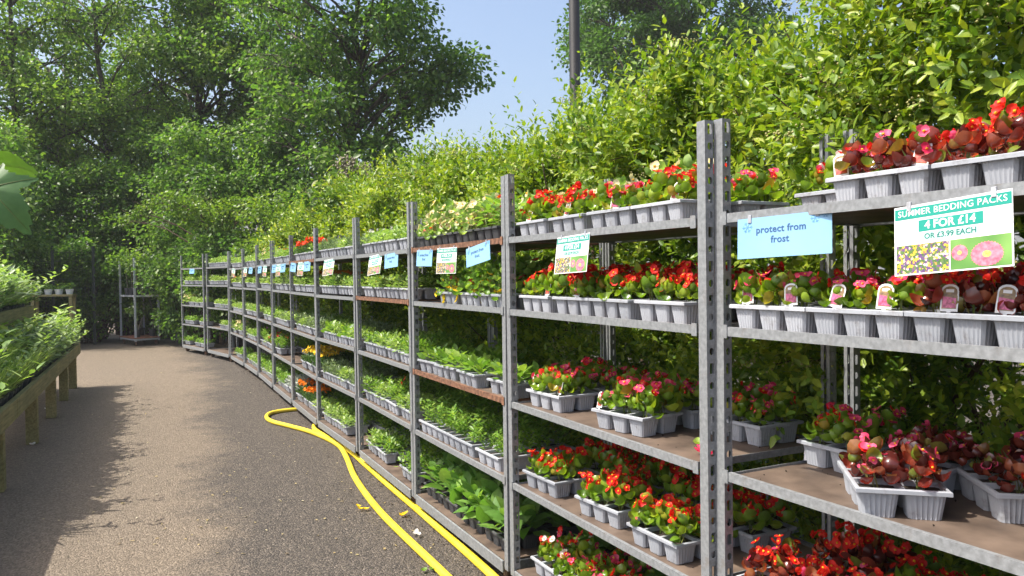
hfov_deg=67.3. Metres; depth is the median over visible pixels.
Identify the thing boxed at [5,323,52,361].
potted perennial
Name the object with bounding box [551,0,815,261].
lime tree
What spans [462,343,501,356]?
primrose pack
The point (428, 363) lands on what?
primrose pack
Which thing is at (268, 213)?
shrub
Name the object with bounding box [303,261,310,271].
frost sign
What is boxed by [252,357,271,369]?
seedling pack
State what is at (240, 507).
leaf litter
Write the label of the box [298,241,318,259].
marigold pack
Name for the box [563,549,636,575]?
begonia pack
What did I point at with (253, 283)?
seedling pack
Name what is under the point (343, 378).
seedling pack
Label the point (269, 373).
seedling pack
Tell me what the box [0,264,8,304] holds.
potted perennial
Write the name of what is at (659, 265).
begonia pack
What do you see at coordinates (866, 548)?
begonia pack
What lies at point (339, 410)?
seedling pack
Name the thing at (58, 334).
potted perennial
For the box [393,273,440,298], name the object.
seedling pack
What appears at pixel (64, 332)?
potted perennial
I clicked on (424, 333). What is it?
seedling pack
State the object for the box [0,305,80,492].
timber bench
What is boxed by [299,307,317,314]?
seedling pack
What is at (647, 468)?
begonia pack
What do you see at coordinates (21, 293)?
potted perennial
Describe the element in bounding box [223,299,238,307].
seedling pack
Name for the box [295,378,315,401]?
marigold pack
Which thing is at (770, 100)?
pyracantha shrub
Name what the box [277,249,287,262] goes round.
seedling pack
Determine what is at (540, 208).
begonia pack
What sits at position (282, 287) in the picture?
seedling pack
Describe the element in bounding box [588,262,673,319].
begonia pack
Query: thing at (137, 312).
potted sapling
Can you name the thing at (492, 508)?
foxglove pack
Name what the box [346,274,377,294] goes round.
seedling pack
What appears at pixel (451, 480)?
foxglove pack
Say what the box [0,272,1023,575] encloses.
ground
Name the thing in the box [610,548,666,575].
begonia pack
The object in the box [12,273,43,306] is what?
potted perennial
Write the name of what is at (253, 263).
seedling pack
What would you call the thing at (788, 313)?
begonia pack
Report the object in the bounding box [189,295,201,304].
seedling pack
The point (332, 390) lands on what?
marigold pack
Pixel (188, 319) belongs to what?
seedling pack
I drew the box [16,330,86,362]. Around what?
potted perennial
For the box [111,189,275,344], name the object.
field maple
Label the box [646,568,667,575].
foxglove pack
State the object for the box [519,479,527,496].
foxglove pack
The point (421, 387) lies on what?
seedling pack
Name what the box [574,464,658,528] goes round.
begonia pack
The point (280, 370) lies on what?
seedling pack
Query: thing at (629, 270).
begonia pack
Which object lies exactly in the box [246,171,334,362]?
pyracantha shrub
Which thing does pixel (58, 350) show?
potted perennial
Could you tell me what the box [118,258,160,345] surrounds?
sapling trolley
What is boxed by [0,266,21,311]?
potted perennial
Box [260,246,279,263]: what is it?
nasturtium pack
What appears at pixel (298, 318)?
herb pack
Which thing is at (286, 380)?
silver leaf pack
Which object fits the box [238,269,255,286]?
nasturtium pack
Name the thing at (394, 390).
snapdragon pack
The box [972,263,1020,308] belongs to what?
begonia pack
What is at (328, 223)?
pyracantha shrub
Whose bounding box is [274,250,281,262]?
seedling pack
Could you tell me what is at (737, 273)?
begonia pack
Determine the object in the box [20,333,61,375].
potted perennial
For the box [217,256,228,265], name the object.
seedling pack
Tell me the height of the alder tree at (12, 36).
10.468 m
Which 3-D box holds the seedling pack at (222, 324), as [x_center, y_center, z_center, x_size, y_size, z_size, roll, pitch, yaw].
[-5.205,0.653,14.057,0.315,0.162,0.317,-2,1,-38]
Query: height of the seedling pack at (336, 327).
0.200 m
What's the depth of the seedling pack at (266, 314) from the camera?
10.55 m
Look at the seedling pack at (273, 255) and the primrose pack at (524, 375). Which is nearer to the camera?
the primrose pack at (524, 375)
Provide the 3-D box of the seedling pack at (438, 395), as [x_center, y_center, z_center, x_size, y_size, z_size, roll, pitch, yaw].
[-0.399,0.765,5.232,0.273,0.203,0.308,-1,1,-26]
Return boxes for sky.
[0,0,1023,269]
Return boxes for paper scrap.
[412,529,420,534]
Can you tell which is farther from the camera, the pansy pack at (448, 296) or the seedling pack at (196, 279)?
the seedling pack at (196, 279)
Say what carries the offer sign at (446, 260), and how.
attached to the plant trolley at (492, 553)
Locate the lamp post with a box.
[569,0,581,363]
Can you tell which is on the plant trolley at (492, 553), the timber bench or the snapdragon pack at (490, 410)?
the snapdragon pack at (490, 410)
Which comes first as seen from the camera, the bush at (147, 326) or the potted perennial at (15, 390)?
the potted perennial at (15, 390)
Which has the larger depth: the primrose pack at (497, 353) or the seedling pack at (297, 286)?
the seedling pack at (297, 286)
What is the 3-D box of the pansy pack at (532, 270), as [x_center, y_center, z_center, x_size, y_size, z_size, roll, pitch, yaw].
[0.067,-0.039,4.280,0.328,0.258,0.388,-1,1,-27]
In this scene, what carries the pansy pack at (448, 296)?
on the plant trolley at (492, 553)
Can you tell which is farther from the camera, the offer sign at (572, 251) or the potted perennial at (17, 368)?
the potted perennial at (17, 368)
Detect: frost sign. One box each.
[272,264,276,272]
[280,263,285,272]
[290,262,295,271]
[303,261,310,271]
[384,253,397,268]
[416,248,432,265]
[466,240,489,267]
[738,212,831,258]
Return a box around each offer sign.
[243,267,246,276]
[262,265,266,276]
[275,263,280,275]
[297,262,303,275]
[322,259,334,275]
[367,254,381,275]
[436,246,456,273]
[554,231,589,273]
[894,186,1014,276]
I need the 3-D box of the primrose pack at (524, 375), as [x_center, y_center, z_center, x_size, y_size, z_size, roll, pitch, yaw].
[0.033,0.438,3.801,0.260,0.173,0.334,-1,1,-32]
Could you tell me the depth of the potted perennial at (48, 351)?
7.87 m
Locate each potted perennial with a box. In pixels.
[0,262,12,307]
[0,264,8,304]
[0,264,67,308]
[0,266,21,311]
[0,266,27,309]
[0,277,24,303]
[0,285,6,307]
[0,312,44,339]
[0,319,49,350]
[0,322,55,363]
[0,325,25,358]
[0,327,48,363]
[0,328,18,359]
[0,332,17,359]
[0,334,38,364]
[0,340,12,357]
[0,355,18,400]
[0,355,28,405]
[0,360,17,388]
[0,361,45,391]
[0,368,23,406]
[1,270,38,310]
[1,360,35,403]
[2,348,38,396]
[3,357,29,393]
[5,275,30,309]
[5,320,56,359]
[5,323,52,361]
[6,264,31,301]
[6,276,38,308]
[6,342,53,383]
[8,330,54,362]
[9,323,28,358]
[11,271,32,307]
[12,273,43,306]
[13,268,55,306]
[13,316,43,340]
[13,345,55,377]
[14,339,60,376]
[14,341,43,375]
[14,351,44,387]
[15,353,31,391]
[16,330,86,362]
[19,308,62,334]
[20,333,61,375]
[23,318,62,347]
[24,304,79,332]
[24,309,81,331]
[25,313,72,345]
[25,341,59,371]
[32,309,71,327]
[38,336,53,369]
[39,342,57,373]
[40,324,73,342]
[44,330,70,360]
[45,327,65,359]
[45,331,63,367]
[48,314,80,327]
[48,331,60,361]
[55,320,80,347]
[58,331,70,355]
[61,330,77,353]
[62,325,79,351]
[68,318,85,345]
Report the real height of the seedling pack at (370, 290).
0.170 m
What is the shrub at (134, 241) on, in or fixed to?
on the ground
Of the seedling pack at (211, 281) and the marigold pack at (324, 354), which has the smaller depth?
the marigold pack at (324, 354)
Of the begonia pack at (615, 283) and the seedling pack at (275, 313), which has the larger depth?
the seedling pack at (275, 313)
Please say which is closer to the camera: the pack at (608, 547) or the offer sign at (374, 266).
the pack at (608, 547)
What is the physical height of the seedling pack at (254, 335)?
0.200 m
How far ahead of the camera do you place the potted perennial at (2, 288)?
6.90 m
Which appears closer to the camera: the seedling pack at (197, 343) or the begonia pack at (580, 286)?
the begonia pack at (580, 286)
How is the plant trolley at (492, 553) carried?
on the ground
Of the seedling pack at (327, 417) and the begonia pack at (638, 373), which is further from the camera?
the seedling pack at (327, 417)
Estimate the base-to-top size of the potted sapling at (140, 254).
1.095 m
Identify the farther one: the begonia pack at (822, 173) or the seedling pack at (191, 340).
the seedling pack at (191, 340)
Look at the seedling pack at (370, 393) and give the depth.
5.92 m
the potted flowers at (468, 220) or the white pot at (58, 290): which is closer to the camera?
the potted flowers at (468, 220)
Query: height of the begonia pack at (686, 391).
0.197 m
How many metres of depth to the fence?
17.34 m
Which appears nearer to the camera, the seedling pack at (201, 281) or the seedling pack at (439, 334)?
the seedling pack at (439, 334)
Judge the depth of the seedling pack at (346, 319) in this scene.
7.75 m
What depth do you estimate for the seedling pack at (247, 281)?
12.08 m
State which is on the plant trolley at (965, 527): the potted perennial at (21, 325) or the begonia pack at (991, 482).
the begonia pack at (991, 482)
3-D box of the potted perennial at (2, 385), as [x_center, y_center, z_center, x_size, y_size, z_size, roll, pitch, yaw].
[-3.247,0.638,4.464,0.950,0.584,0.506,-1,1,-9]
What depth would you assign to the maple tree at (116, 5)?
20.34 m
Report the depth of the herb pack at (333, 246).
6.83 m
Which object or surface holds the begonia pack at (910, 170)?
on the plant trolley at (965, 527)
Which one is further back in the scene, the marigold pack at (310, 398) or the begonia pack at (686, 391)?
the marigold pack at (310, 398)
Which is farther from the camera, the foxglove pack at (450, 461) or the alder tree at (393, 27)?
the alder tree at (393, 27)
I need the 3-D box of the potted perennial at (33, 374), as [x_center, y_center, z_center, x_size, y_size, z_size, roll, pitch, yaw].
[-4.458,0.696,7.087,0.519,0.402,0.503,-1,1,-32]
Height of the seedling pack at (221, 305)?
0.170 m
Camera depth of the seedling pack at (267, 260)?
10.30 m
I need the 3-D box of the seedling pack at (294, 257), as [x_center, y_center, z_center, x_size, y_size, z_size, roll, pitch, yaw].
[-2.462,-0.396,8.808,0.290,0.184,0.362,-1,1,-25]
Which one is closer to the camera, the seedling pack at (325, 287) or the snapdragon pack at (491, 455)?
the snapdragon pack at (491, 455)
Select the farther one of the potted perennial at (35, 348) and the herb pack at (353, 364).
the herb pack at (353, 364)
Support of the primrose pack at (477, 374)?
on the plant trolley at (492, 553)
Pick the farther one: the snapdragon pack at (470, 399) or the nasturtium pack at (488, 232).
the snapdragon pack at (470, 399)
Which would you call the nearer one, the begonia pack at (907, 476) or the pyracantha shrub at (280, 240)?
the begonia pack at (907, 476)
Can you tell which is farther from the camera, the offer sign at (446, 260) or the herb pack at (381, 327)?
the herb pack at (381, 327)
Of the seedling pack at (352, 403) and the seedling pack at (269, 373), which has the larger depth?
the seedling pack at (269, 373)
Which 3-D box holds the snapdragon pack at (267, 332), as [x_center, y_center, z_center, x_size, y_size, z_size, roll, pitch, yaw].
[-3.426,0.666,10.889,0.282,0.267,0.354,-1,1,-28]
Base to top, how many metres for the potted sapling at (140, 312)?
0.851 m
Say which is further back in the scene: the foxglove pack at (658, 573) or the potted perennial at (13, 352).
the potted perennial at (13, 352)
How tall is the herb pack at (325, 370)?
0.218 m
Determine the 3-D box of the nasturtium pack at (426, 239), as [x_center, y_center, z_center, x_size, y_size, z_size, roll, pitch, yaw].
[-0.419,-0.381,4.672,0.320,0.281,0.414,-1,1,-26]
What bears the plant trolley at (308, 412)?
on the ground
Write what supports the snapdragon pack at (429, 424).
on the plant trolley at (492, 553)
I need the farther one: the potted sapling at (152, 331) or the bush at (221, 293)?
the potted sapling at (152, 331)
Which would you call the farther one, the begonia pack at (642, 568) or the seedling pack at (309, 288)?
the seedling pack at (309, 288)
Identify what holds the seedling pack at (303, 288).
on the plant trolley at (308, 412)
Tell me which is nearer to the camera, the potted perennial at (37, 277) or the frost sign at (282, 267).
the potted perennial at (37, 277)
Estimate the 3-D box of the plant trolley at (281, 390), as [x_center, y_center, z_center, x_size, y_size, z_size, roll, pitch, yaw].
[-2.487,0.384,9.271,0.587,1.956,1.360,-1,1,-26]
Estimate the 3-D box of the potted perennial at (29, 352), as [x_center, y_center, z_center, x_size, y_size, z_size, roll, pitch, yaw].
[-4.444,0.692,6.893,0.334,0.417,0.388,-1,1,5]
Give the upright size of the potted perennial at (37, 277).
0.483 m
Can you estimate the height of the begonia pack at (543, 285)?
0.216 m
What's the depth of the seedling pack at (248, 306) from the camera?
12.06 m
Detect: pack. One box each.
[182,292,197,304]
[183,335,198,344]
[185,276,189,283]
[185,315,192,323]
[189,276,194,283]
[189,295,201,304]
[189,315,202,323]
[192,276,199,283]
[194,298,199,305]
[195,337,206,345]
[198,274,210,283]
[198,296,214,305]
[199,317,214,325]
[200,339,214,346]
[208,257,220,266]
[209,273,222,283]
[212,258,219,266]
[213,274,225,283]
[214,298,220,307]
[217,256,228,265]
[218,275,226,283]
[219,299,232,307]
[219,319,227,328]
[223,256,233,265]
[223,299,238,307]
[224,275,233,284]
[224,319,237,328]
[231,257,236,266]
[233,318,251,333]
[235,346,253,358]
[236,276,245,286]
[237,255,248,266]
[237,301,249,311]
[237,323,252,334]
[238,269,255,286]
[245,276,260,286]
[246,303,260,313]
[247,304,261,314]
[247,352,263,363]
[248,255,253,265]
[249,327,262,339]
[249,327,266,340]
[249,352,266,365]
[250,252,261,265]
[251,305,265,315]
[252,276,264,287]
[252,354,271,366]
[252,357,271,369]
[254,304,269,316]
[258,254,265,264]
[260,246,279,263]
[260,277,265,287]
[260,327,279,344]
[261,360,276,373]
[261,360,281,375]
[263,305,280,319]
[264,249,278,263]
[264,274,279,288]
[264,334,276,346]
[265,307,283,320]
[265,364,282,378]
[267,248,282,263]
[267,331,285,348]
[268,308,287,321]
[268,333,287,350]
[269,365,288,380]
[273,273,289,289]
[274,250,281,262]
[274,310,292,323]
[274,333,296,353]
[276,371,299,385]
[276,371,300,388]
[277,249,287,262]
[278,275,289,289]
[279,310,297,324]
[280,249,288,261]
[281,274,299,289]
[282,311,301,326]
[284,246,304,260]
[284,373,302,391]
[286,274,306,290]
[289,372,309,395]
[293,241,307,260]
[294,276,312,290]
[294,312,314,330]
[294,335,313,352]
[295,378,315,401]
[297,276,310,291]
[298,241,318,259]
[298,315,320,332]
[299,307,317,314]
[299,337,321,354]
[301,348,321,368]
[301,385,324,405]
[302,236,325,259]
[302,276,323,291]
[305,242,329,258]
[305,315,329,333]
[306,344,331,371]
[306,386,332,410]
[308,276,326,292]
[311,315,336,335]
[312,350,338,374]
[312,396,340,414]
[318,237,342,257]
[320,272,344,292]
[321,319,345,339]
[321,358,350,380]
[322,402,350,423]
[323,312,348,320]
[324,384,338,397]
[326,344,346,356]
[327,235,351,256]
[327,402,354,428]
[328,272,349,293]
[328,319,353,341]
[328,364,354,384]
[330,313,353,320]
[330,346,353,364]
[330,391,348,401]
[334,274,362,294]
[335,238,351,255]
[336,270,362,274]
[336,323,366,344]
[336,365,368,388]
[337,316,353,322]
[337,394,363,405]
[338,413,371,434]
[345,233,374,254]
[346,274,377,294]
[346,325,380,346]
[347,369,378,392]
[349,357,375,367]
[349,399,373,411]
[359,319,386,328]
[360,360,386,373]
[360,373,397,402]
[361,228,389,252]
[361,274,389,296]
[363,264,396,275]
[363,406,378,420]
[364,319,396,332]
[364,329,393,352]
[365,365,397,379]
[365,409,391,429]
[366,427,400,454]
[371,229,401,251]
[373,273,398,296]
[373,328,408,356]
[373,382,409,408]
[375,415,406,435]
[375,431,410,463]
[382,224,419,250]
[383,331,420,360]
[384,270,422,297]
[386,375,427,414]
[391,334,438,364]
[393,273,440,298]
[394,374,427,390]
[394,424,421,448]
[394,444,439,482]
[396,392,441,420]
[397,227,434,249]
[405,377,439,395]
[407,330,433,337]
[409,437,434,452]
[416,201,460,246]
[417,342,464,374]
[418,267,446,286]
[419,392,468,437]
[420,452,465,503]
[421,330,460,347]
[421,379,457,403]
[422,441,442,458]
[424,462,491,517]
[427,199,479,244]
[430,261,459,297]
[430,449,447,464]
[432,348,477,380]
[432,402,488,447]
[433,336,475,352]
[434,256,490,304]
[434,387,473,416]
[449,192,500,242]
[451,407,502,457]
[452,253,501,305]
[452,389,500,424]
[452,469,527,533]
[456,353,502,387]
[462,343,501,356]
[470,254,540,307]
[472,396,519,432]
[473,422,534,471]
[474,194,527,239]
[474,487,552,550]
[475,345,525,366]
[487,360,546,398]
[492,406,546,445]
[512,187,557,225]
[516,189,573,235]
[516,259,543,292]
[519,263,578,312]
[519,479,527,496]
[521,497,580,540]
[522,445,593,497]
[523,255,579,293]
[526,363,598,412]
[530,525,604,575]
[548,181,605,231]
[552,264,621,315]
[559,174,637,195]
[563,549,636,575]
[573,524,627,563]
[574,264,633,275]
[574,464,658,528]
[578,356,633,405]
[579,437,637,475]
[586,181,656,227]
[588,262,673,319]
[591,376,682,436]
[605,452,674,491]
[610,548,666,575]
[610,568,642,575]
[612,368,662,389]
[619,268,654,296]
[626,488,713,564]
[630,163,731,222]
[634,260,735,323]
[639,154,713,190]
[644,260,697,298]
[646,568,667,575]
[647,460,712,515]
[655,370,727,428]
[709,261,784,319]
[710,381,803,446]
[711,483,796,553]
[725,167,788,212]
[729,270,851,332]
[737,534,853,575]
[794,150,881,204]
[797,402,913,473]
[799,268,881,304]
[806,269,938,340]
[806,520,916,575]
[821,566,892,575]
[825,124,974,200]
[837,432,952,520]
[881,270,1000,308]
[885,420,976,492]
[890,550,985,575]
[904,261,1023,348]
[931,97,1023,189]
[951,431,1023,523]
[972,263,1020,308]
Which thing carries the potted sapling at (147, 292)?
on the sapling trolley at (136, 339)
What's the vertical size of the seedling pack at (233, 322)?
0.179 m
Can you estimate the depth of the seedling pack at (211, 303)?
14.96 m
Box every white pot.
[42,283,52,294]
[52,283,63,293]
[63,282,75,293]
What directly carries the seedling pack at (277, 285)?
on the plant trolley at (281, 390)
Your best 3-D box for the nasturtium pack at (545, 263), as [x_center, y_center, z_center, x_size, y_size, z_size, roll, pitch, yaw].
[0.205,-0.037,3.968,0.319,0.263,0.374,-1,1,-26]
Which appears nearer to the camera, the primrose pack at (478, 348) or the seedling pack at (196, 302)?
the primrose pack at (478, 348)
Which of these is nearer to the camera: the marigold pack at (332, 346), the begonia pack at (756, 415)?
the begonia pack at (756, 415)
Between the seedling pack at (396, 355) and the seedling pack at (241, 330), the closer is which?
the seedling pack at (396, 355)
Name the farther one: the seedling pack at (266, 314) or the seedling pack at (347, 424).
the seedling pack at (266, 314)
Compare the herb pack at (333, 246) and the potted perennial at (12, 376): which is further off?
the herb pack at (333, 246)
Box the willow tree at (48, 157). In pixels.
[0,67,128,335]
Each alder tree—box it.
[0,0,153,220]
[0,0,174,210]
[100,0,327,228]
[147,0,351,230]
[221,0,504,209]
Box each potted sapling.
[118,249,133,294]
[121,255,141,294]
[124,254,145,294]
[124,299,146,336]
[126,246,148,294]
[126,299,145,335]
[130,247,153,294]
[133,298,149,334]
[135,255,155,294]
[140,299,156,335]
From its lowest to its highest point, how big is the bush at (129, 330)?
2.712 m
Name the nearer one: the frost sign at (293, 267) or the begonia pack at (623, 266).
the begonia pack at (623, 266)
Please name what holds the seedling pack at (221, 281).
on the plant trolley at (224, 352)
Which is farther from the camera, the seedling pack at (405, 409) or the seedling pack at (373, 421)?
the seedling pack at (373, 421)
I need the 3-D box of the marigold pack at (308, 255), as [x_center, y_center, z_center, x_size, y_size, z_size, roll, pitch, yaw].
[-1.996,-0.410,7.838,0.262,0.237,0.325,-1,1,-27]
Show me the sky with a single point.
(519, 34)
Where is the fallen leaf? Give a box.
[693,437,699,443]
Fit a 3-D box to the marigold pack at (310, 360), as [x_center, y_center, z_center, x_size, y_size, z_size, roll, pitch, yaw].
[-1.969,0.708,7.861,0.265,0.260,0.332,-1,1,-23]
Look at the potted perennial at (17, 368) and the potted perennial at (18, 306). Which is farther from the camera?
the potted perennial at (18, 306)
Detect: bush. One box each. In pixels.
[6,242,57,321]
[28,232,110,320]
[30,232,148,342]
[87,237,164,335]
[118,237,181,339]
[133,230,221,343]
[166,222,269,346]
[214,231,296,337]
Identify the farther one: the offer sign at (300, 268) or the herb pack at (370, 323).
the offer sign at (300, 268)
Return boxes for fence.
[8,246,96,344]
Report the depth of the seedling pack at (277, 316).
9.59 m
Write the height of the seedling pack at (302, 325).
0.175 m
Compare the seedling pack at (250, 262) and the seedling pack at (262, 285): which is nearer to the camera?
the seedling pack at (262, 285)
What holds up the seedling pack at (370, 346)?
on the plant trolley at (392, 474)
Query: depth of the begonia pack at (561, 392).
3.35 m
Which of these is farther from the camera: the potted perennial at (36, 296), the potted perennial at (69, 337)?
the potted perennial at (69, 337)
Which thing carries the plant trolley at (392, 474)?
on the ground
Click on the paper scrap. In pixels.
(416, 531)
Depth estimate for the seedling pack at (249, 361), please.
12.09 m
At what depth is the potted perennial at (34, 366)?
6.83 m
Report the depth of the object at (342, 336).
6.58 m
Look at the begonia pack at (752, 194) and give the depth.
2.60 m
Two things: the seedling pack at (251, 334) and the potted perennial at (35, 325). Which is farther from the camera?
the seedling pack at (251, 334)
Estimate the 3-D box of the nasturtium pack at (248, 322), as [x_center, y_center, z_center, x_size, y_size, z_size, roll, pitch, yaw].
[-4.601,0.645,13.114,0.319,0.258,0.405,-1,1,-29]
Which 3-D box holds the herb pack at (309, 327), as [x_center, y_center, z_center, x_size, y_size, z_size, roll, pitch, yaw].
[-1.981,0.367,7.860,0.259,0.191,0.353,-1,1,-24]
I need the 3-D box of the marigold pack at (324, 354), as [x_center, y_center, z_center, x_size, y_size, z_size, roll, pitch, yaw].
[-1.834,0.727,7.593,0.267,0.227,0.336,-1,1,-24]
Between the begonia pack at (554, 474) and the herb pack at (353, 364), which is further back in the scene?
the herb pack at (353, 364)
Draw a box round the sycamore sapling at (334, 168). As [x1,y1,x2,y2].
[293,151,372,219]
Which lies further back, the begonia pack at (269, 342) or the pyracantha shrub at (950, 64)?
the begonia pack at (269, 342)
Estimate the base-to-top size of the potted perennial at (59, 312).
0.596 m
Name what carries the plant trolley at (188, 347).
on the ground
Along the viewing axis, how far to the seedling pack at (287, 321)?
9.02 m
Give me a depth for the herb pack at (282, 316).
9.31 m
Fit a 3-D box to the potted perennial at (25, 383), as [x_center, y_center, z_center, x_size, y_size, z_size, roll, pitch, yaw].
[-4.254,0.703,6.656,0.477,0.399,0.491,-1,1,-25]
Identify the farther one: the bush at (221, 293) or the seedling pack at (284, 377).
the bush at (221, 293)
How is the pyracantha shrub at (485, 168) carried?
on the ground
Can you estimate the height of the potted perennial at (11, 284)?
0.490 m
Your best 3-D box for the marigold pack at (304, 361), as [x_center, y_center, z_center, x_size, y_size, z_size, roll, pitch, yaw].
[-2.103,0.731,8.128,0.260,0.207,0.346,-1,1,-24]
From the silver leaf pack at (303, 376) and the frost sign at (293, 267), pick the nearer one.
the frost sign at (293, 267)
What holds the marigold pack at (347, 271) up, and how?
on the plant trolley at (308, 412)
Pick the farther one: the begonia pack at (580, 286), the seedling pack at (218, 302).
the seedling pack at (218, 302)
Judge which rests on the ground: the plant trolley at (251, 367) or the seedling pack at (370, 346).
the plant trolley at (251, 367)
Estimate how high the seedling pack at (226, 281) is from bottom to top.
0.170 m
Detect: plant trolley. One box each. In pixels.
[180,254,234,354]
[206,251,261,361]
[228,249,279,369]
[242,245,297,379]
[256,241,314,392]
[271,236,341,407]
[289,228,372,430]
[314,218,421,455]
[354,202,492,506]
[410,176,608,575]
[504,120,836,575]
[714,118,1023,575]
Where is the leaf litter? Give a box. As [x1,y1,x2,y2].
[43,354,433,554]
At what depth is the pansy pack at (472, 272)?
4.04 m
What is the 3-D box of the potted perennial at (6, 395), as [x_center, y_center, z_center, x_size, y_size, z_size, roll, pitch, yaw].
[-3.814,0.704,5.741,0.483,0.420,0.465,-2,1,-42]
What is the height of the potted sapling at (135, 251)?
1.133 m
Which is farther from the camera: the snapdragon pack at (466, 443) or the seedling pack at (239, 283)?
the seedling pack at (239, 283)
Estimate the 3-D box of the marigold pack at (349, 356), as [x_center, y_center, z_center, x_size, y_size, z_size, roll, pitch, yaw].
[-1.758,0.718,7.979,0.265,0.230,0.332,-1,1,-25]
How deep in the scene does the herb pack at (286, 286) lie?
9.06 m
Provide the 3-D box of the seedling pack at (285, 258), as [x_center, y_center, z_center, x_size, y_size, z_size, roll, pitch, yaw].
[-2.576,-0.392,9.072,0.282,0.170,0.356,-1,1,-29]
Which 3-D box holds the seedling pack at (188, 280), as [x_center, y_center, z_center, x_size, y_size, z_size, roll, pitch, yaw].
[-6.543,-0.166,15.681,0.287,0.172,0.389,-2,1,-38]
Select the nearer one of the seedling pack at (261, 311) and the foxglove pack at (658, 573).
the foxglove pack at (658, 573)
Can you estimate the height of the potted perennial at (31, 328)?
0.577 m
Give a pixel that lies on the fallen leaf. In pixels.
(696, 440)
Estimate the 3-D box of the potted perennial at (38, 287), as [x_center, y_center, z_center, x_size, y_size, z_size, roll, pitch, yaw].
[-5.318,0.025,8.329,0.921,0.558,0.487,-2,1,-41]
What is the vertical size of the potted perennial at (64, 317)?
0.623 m
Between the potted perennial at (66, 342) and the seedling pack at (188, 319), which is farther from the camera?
the seedling pack at (188, 319)
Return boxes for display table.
[31,294,76,343]
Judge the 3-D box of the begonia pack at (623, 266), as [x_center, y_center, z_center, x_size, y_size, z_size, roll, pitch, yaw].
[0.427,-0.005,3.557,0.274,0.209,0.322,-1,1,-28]
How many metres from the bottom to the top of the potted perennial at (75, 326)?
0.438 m
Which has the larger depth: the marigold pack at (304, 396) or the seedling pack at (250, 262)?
the seedling pack at (250, 262)
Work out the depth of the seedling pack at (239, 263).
12.77 m
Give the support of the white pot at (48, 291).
on the display table
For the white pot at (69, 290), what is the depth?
16.45 m
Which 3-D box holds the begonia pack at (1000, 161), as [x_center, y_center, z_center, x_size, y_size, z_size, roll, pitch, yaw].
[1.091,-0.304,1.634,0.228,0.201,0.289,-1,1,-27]
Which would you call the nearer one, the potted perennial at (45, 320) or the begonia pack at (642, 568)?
the begonia pack at (642, 568)
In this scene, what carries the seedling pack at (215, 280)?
on the plant trolley at (224, 352)
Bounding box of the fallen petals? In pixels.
[694,444,712,453]
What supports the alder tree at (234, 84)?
on the ground
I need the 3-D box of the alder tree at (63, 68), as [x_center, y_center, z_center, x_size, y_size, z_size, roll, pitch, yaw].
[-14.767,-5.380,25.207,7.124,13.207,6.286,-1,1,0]
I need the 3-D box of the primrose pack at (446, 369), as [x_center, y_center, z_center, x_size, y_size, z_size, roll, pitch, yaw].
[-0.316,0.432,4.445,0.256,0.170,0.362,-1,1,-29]
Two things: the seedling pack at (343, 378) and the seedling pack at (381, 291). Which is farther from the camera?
the seedling pack at (343, 378)
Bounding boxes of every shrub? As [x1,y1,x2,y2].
[0,117,64,304]
[1,150,101,327]
[18,152,167,338]
[77,114,202,252]
[94,183,184,335]
[123,112,287,340]
[166,116,315,293]
[218,189,303,336]
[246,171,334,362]
[280,145,434,358]
[323,113,597,383]
[390,76,651,440]
[462,43,801,520]
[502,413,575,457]
[570,0,1023,574]
[727,0,1023,575]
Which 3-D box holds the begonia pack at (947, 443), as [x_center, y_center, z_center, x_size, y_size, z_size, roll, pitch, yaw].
[1.163,0.452,2.140,0.288,0.179,0.213,-2,1,-38]
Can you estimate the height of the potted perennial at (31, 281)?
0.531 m
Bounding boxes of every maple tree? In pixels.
[0,0,214,334]
[83,0,313,223]
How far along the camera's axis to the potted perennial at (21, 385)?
6.35 m
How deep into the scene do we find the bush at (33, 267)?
17.77 m
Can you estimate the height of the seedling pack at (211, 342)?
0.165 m
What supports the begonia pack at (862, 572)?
on the plant trolley at (965, 527)
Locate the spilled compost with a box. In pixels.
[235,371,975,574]
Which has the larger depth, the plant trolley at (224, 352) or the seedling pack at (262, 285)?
the plant trolley at (224, 352)
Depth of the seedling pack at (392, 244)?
5.27 m
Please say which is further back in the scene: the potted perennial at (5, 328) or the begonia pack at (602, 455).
the potted perennial at (5, 328)
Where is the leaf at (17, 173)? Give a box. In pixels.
[0,150,38,234]
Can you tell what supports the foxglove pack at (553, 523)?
on the plant trolley at (492, 553)
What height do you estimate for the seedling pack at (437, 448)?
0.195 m
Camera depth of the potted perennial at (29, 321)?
7.84 m
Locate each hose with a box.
[264,408,451,575]
[312,423,498,575]
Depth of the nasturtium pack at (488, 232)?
3.83 m
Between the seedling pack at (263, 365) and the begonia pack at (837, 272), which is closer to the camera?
the begonia pack at (837, 272)
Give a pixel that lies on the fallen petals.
(698, 448)
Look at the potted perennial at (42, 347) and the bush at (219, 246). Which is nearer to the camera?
the potted perennial at (42, 347)
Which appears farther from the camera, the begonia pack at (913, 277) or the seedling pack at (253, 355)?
the seedling pack at (253, 355)
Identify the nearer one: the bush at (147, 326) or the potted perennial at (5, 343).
the potted perennial at (5, 343)
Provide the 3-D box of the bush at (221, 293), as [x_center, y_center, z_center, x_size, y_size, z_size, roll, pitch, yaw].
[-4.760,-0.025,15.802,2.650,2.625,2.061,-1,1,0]
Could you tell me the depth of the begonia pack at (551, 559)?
3.40 m

